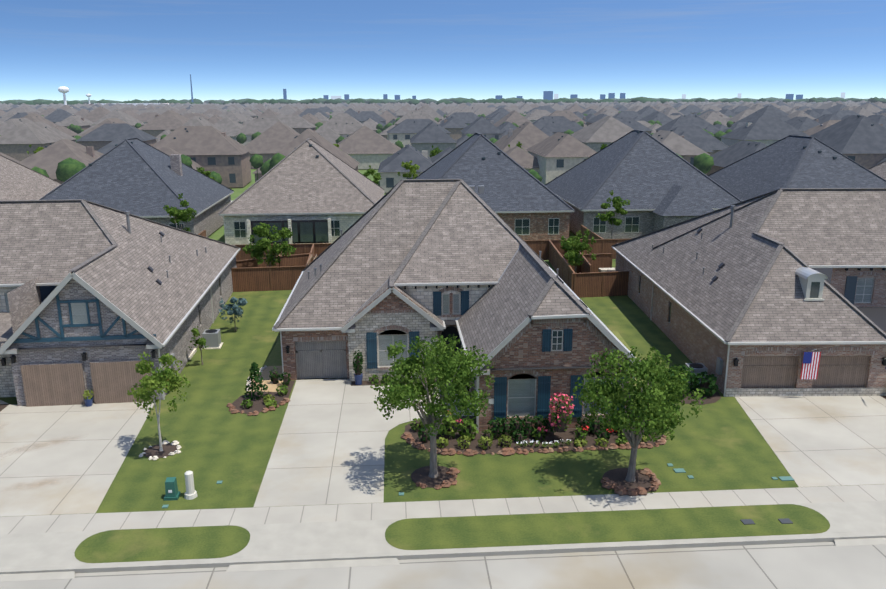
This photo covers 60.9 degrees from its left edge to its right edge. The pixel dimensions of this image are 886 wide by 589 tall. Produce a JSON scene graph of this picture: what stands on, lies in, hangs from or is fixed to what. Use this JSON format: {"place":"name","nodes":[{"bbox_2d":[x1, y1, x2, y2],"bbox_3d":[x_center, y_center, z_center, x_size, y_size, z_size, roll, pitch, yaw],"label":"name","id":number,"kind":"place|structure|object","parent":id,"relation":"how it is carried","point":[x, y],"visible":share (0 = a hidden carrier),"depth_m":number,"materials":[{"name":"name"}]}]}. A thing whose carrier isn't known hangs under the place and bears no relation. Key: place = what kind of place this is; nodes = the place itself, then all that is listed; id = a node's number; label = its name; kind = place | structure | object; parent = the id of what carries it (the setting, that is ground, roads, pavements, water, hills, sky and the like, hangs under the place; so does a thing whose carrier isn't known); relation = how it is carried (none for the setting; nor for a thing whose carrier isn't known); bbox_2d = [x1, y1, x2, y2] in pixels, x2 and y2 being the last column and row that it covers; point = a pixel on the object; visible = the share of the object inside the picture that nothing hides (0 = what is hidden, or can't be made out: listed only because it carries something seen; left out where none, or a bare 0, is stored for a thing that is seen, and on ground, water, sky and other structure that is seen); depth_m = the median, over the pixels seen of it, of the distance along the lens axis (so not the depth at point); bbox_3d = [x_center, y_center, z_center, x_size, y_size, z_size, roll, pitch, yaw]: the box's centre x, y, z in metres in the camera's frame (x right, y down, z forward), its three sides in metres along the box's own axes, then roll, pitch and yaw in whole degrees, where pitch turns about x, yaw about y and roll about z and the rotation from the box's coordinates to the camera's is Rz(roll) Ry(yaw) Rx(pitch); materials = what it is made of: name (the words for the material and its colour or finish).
{"place":"outdoors","nodes":[
{"label":"outdoors","id":0,"kind":"place"},
{"bbox_2d":[0,245,236,406],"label":"house walls","id":1,"kind":"structure","parent":0,"point":[47,377],"depth_m":36.90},
{"bbox_2d":[0,199,239,349],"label":"house roof","id":2,"kind":"structure","parent":1,"relation":"on","point":[151,277],"depth_m":41.98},
{"bbox_2d":[0,248,240,399],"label":"house trim","id":3,"kind":"structure","parent":1,"relation":"attached to","point":[79,313],"depth_m":36.23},
{"bbox_2d":[207,169,615,260],"bbox_3d":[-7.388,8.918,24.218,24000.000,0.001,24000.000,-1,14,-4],"label":"ground","id":4,"kind":"structure","parent":0,"point":[218,234],"depth_m":122.72,"materials":[{"name":"green plant"}]},
{"bbox_2d":[26,145,43,153],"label":"tree","id":5,"kind":"object","parent":4,"relation":"on","point":[38,149],"visible":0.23,"depth_m":139.09,"materials":[{"name":"green plant"}]},
{"bbox_2d":[163,193,196,230],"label":"tree","id":6,"kind":"object","parent":4,"relation":"on","point":[183,215],"depth_m":71.09,"materials":[{"name":"green plant"}]},
{"bbox_2d":[429,145,442,156],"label":"tree","id":7,"kind":"object","parent":4,"relation":"on","point":[434,152],"visible":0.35,"depth_m":138.52,"materials":[{"name":"green plant"}]},
{"bbox_2d":[596,190,630,238],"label":"tree","id":8,"kind":"object","parent":4,"relation":"on","point":[618,203],"depth_m":73.25,"materials":[{"name":"green plant"}]},
{"bbox_2d":[0,260,885,573],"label":"lawn","id":9,"kind":"structure","parent":0,"point":[722,444],"depth_m":31.55,"materials":[{"name":"green plant"}]},
{"bbox_2d":[166,329,222,386],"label":"house utilities","id":10,"kind":"object","parent":9,"relation":"on","point":[212,337],"visible":0.62,"depth_m":45.44,"materials":[{"name":"grey painted metal"},{"name":"black metal"},{"name":"concrete"}]},
{"bbox_2d":[188,326,208,364],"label":"young tree","id":11,"kind":"object","parent":9,"relation":"on","point":[199,341],"depth_m":42.17,"materials":[{"name":"green plant"}]},
{"bbox_2d":[218,296,247,330],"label":"blue tree","id":12,"kind":"object","parent":9,"relation":"on","point":[236,310],"depth_m":48.59,"materials":[{"name":"teal plant"}]},
{"bbox_2d":[242,223,295,266],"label":"backyard tree","id":13,"kind":"object","parent":9,"relation":"on","point":[261,246],"depth_m":59.88,"materials":[{"name":"green plant"}]},
{"bbox_2d":[198,225,629,297],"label":"wood fences","id":14,"kind":"object","parent":9,"relation":"on","point":[599,276],"visible":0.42,"depth_m":59.85,"materials":[{"name":"brown wood"}]},
{"bbox_2d":[0,331,885,491],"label":"mulch beds","id":15,"kind":"object","parent":9,"relation":"on","point":[421,474],"visible":0.25,"depth_m":33.15,"materials":[{"name":"brown soil"}]},
{"bbox_2d":[127,352,190,450],"bbox_3d":[-11.969,4.586,31.726,2.679,4.371,2.725,-1,14,-4],"label":"tree","id":16,"kind":"object","parent":15,"relation":"on","point":[161,379],"depth_m":31.56,"materials":[{"name":"green plant"}]},
{"bbox_2d":[83,346,718,449],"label":"shrubs","id":17,"kind":"object","parent":15,"relation":"on","point":[517,428],"visible":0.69,"depth_m":33.27,"materials":[{"name":"green plant"}]},
{"bbox_2d":[139,366,667,495],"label":"border rocks","id":18,"kind":"object","parent":15,"relation":"on","point":[620,490],"visible":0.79,"depth_m":31.83,"materials":[{"name":"stone"}]},
{"bbox_2d":[370,334,494,477],"bbox_3d":[-0.394,4.356,29.542,4.920,5.837,4.701,-1,14,-4],"label":"tree","id":19,"kind":"object","parent":15,"relation":"on","point":[444,364],"depth_m":28.68,"materials":[{"name":"green plant"}]},
{"bbox_2d":[573,346,705,481],"bbox_3d":[7.362,4.712,28.791,4.747,5.478,4.876,-1,14,-4],"label":"tree","id":20,"kind":"object","parent":15,"relation":"on","point":[647,369],"depth_m":28.26,"materials":[{"name":"green plant"}]},
{"bbox_2d":[162,463,793,524],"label":"utility boxes","id":21,"kind":"object","parent":9,"relation":"on","point":[172,492],"visible":0.96,"depth_m":28.24,"materials":[{"name":"green plastic"},{"name":"white plastic"},{"name":"dark grey plastic"}]},
{"bbox_2d":[560,229,596,272],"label":"backyard tree","id":22,"kind":"object","parent":9,"relation":"on","point":[571,243],"depth_m":59.59,"materials":[{"name":"green plant"}]},
{"bbox_2d":[656,375,689,410],"bbox_3d":[9.999,4.848,33.838,2.051,2.679,1.967,-1,14,-4],"label":"magnolia tree","id":23,"kind":"object","parent":9,"relation":"on","point":[672,385],"visible":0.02,"depth_m":33.54,"materials":[{"name":"green plant"}]},
{"bbox_2d":[685,357,722,384],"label":"house utilities","id":24,"kind":"object","parent":9,"relation":"on","point":[699,367],"visible":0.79,"depth_m":39.28,"materials":[{"name":"grey metal"}]},
{"bbox_2d":[0,377,885,516],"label":"driveway pavement","id":25,"kind":"structure","parent":0,"point":[329,447],"depth_m":32.66,"materials":[{"name":"concrete"}]},
{"bbox_2d":[1,424,64,489],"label":"pavement stains","id":26,"kind":"object","parent":25,"relation":"on","point":[29,451],"visible":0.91,"depth_m":32.54,"materials":[{"name":"grey concrete"}]},
{"bbox_2d":[0,484,885,571],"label":"sidewalk pavement","id":27,"kind":"structure","parent":0,"point":[45,542],"depth_m":26.77,"materials":[{"name":"concrete"}]},
{"bbox_2d":[0,542,885,588],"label":"street","id":28,"kind":"structure","parent":0,"point":[824,565],"depth_m":24.04,"materials":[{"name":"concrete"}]},
{"bbox_2d":[0,530,885,581],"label":"apron pavement","id":29,"kind":"structure","parent":0,"point":[304,565],"depth_m":24.44,"materials":[{"name":"concrete"}]},
{"bbox_2d":[0,0,885,101],"label":"sky","id":30,"kind":"structure","parent":0,"point":[116,50],"materials":[{"name":"blue"}]},
{"bbox_2d":[58,74,844,105],"bbox_3d":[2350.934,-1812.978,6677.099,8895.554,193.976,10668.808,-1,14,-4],"label":"distant skyline","id":31,"kind":"structure","parent":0,"point":[547,95],"depth_m":11703.46,"materials":[{"name":"grey concrete"}]},
{"bbox_2d":[74,504,829,562],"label":"parkway grass","id":32,"kind":"structure","parent":0,"point":[159,544],"depth_m":26.11,"materials":[{"name":"green plant"}]},
{"bbox_2d":[281,285,631,430],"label":"house walls","id":33,"kind":"structure","parent":0,"point":[384,323],"depth_m":39.13,"materials":[{"name":"brown brick"}]},
{"bbox_2d":[273,179,621,370],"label":"house roof","id":34,"kind":"structure","parent":33,"relation":"on","point":[429,230],"depth_m":41.02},
{"bbox_2d":[272,267,638,431],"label":"house trim","id":35,"kind":"structure","parent":33,"relation":"attached to","point":[435,325],"depth_m":38.94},
{"bbox_2d":[615,243,885,396],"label":"house walls","id":36,"kind":"structure","parent":0,"point":[843,370],"depth_m":37.90,"materials":[{"name":"brown brick"}]},
{"bbox_2d":[611,246,885,396],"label":"house trim","id":37,"kind":"structure","parent":36,"relation":"attached to","point":[812,282],"depth_m":37.82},
{"bbox_2d":[612,188,885,341],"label":"house roof","id":38,"kind":"structure","parent":36,"relation":"on","point":[727,274],"depth_m":42.95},
{"bbox_3d":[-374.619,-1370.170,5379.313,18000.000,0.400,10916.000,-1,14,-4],"label":"streets","id":39,"kind":"structure","parent":0,"visible":0},
{"bbox_2d":[196,167,214,179],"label":"tree","id":40,"kind":"object","parent":39,"relation":"on","point":[207,173],"depth_m":102.79,"materials":[{"name":"green plant"}]},
{"bbox_2d":[363,165,381,183],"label":"tree","id":41,"kind":"object","parent":39,"relation":"on","point":[376,177],"depth_m":105.93,"materials":[{"name":"green plant"}]},
{"bbox_2d":[397,160,419,178],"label":"tree","id":42,"kind":"object","parent":39,"relation":"on","point":[412,168],"depth_m":107.04,"materials":[{"name":"green plant"}]},
{"bbox_2d":[0,101,885,244],"bbox_3d":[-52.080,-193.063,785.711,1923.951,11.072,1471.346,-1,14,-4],"label":"background house walls","id":43,"kind":"structure","parent":39,"relation":"on","point":[233,170],"depth_m":83.77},
{"bbox_2d":[0,100,885,217],"bbox_3d":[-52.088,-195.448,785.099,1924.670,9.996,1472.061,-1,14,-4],"label":"roofs","id":44,"kind":"structure","parent":43,"relation":"on","point":[635,163],"depth_m":121.89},
{"bbox_2d":[0,97,885,183],"bbox_3d":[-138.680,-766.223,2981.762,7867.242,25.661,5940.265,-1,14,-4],"label":"tree rows","id":45,"kind":"object","parent":39,"relation":"on","point":[68,168],"visible":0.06,"depth_m":1527.28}
]}

